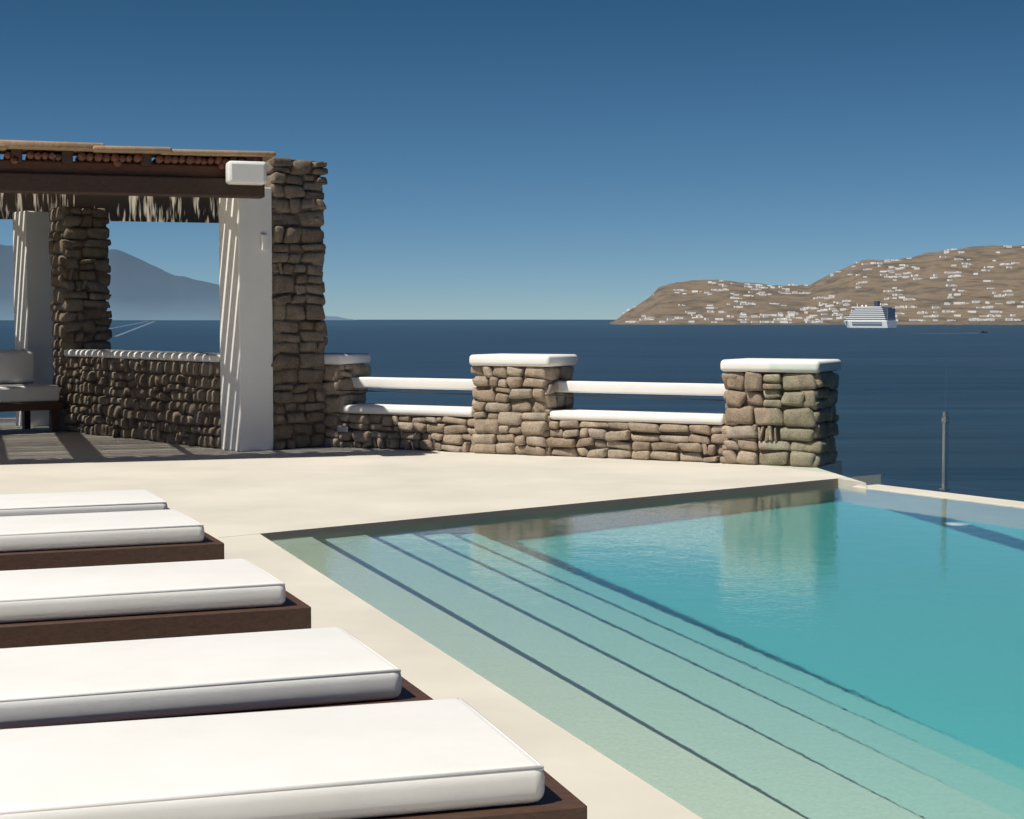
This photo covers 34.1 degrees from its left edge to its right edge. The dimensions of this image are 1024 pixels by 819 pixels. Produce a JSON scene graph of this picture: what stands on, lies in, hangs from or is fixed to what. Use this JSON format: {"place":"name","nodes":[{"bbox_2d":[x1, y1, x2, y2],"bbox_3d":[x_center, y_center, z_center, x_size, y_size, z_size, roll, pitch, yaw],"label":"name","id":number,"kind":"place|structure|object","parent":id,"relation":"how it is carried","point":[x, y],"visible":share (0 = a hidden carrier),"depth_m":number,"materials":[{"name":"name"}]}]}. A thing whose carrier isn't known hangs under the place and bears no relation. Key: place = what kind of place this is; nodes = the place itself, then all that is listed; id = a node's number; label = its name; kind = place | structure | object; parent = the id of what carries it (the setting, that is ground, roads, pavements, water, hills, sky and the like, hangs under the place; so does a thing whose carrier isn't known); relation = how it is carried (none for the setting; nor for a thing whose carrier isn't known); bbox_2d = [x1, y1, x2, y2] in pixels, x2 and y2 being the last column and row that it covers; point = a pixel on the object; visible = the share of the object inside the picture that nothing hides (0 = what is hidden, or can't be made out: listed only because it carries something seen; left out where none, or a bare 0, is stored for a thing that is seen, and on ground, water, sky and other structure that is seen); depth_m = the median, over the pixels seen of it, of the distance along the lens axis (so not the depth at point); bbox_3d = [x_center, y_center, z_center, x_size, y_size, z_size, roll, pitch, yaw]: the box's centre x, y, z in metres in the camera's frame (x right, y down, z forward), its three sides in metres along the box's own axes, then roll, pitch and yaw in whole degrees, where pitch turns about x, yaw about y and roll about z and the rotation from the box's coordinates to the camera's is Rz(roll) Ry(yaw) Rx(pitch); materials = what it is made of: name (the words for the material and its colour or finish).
{"place":"outdoors","nodes":[
{"label":"outdoors","id":0,"kind":"place"},
{"bbox_2d":[0,193,218,222],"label":"pergola ceiling","id":1,"kind":"structure","parent":0,"point":[161,209],"depth_m":20.41,"materials":[{"name":"brown wicker"}]},
{"bbox_2d":[0,244,353,319],"bbox_3d":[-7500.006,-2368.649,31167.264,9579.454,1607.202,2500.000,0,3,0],"label":"distant island","id":2,"kind":"structure","parent":0,"point":[139,289],"depth_m":31172.05,"materials":[{"name":"blue"}]},
{"bbox_2d":[0,417,865,818],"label":"terrace floor","id":3,"kind":"structure","parent":0,"point":[228,497],"depth_m":13.52,"materials":[{"name":"paint"}]},
{"bbox_2d":[0,349,62,432],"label":"outdoor sofa","id":4,"kind":"object","parent":3,"relation":"on","point":[19,391],"visible":1,"depth_m":20.52,"materials":[{"name":"white fabric"}]},
{"bbox_2d":[0,489,168,516],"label":"sun lounger","id":5,"kind":"object","parent":3,"relation":"on","point":[71,502],"visible":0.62,"depth_m":8.84,"materials":[{"name":"fabric"}]},
{"bbox_2d":[0,509,223,570],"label":"sun lounger","id":6,"kind":"object","parent":3,"relation":"on","point":[27,542],"visible":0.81,"depth_m":7.76,"materials":[{"name":"fabric"}]},
{"bbox_2d":[0,558,310,648],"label":"sun lounger","id":7,"kind":"object","parent":3,"relation":"on","point":[69,605],"visible":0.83,"depth_m":6.03,"materials":[{"name":"fabric"}]},
{"bbox_2d":[0,141,328,451],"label":"pergola","id":8,"kind":"object","parent":3,"relation":"on","point":[255,383],"visible":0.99,"depth_m":17.93,"materials":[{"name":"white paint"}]},
{"bbox_2d":[226,161,266,184],"bbox_3d":[-2.557,-2.266,16.017,0.370,0.215,0.288,-1,3,-18],"label":"speaker","id":9,"kind":"object","parent":8,"relation":"attached to","point":[246,172],"visible":1,"depth_m":15.89},
{"bbox_2d":[0,627,433,728],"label":"sun lounger","id":10,"kind":"object","parent":3,"relation":"on","point":[98,682],"visible":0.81,"depth_m":4.58,"materials":[{"name":"fabric"}]},
{"bbox_2d":[0,698,586,818],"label":"sun lounger","id":11,"kind":"object","parent":3,"relation":"on","point":[455,758],"visible":1,"depth_m":3.63,"materials":[{"name":"fabric"}]},
{"bbox_2d":[219,474,880,818],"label":"pool basin","id":12,"kind":"object","parent":3,"relation":"in","point":[871,479],"visible":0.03,"depth_m":12.19,"materials":[{"name":"white"}]},
{"bbox_2d":[270,484,1023,818],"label":"pool water","id":13,"kind":"structure","parent":12,"relation":"in","point":[830,652],"depth_m":7.69,"materials":[{"name":"teal liquid"}]},
{"bbox_2d":[853,484,1023,507],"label":"pool edge","id":14,"kind":"object","parent":12,"relation":"in","point":[1004,502],"visible":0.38,"depth_m":13.59,"materials":[{"name":"paint"}]},
{"bbox_2d":[939,411,949,490],"bbox_3d":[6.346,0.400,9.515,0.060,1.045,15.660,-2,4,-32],"label":"metal post","id":15,"kind":"object","parent":14,"relation":"on","point":[945,420],"visible":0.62,"depth_m":13.93,"materials":[{"name":"grey metal"}]},
{"bbox_2d":[322,353,840,466],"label":"terrace stone wall","id":16,"kind":"structure","parent":3,"relation":"on","point":[781,412],"depth_m":16.86,"materials":[{"name":"stone"}]},
{"bbox_2d":[0,320,1023,501],"bbox_3d":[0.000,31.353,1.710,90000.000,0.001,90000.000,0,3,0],"label":"sea","id":17,"kind":"structure","parent":0,"point":[901,389],"depth_m":1140.25,"materials":[{"name":"liquid"}]},
{"bbox_2d":[110,321,924,336],"bbox_3d":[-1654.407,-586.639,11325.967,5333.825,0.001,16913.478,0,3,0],"label":"boat wakes","id":18,"kind":"object","parent":17,"relation":"on","point":[139,327],"visible":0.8,"depth_m":5761.05,"materials":[{"name":"white liquid"}]},
{"bbox_2d":[843,301,896,327],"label":"cruise ship","id":19,"kind":"object","parent":17,"relation":"on","point":[877,315],"visible":1,"depth_m":5671.55,"materials":[{"name":"white metal"}]},
{"bbox_2d":[0,0,1023,319],"label":"sky","id":20,"kind":"structure","parent":0,"point":[484,159],"materials":[{"name":"blue"}]},
{"bbox_2d":[610,245,1023,324],"bbox_3d":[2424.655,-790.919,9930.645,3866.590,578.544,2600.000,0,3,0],"label":"headland terrain","id":21,"kind":"structure","parent":0,"point":[926,292],"depth_m":9643.17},
{"bbox_2d":[623,245,1023,322],"bbox_3d":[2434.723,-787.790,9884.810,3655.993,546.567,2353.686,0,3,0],"label":"buildings","id":22,"kind":"structure","parent":21,"relation":"on","point":[791,314],"depth_m":9284.43,"materials":[{"name":"white"}]}
]}

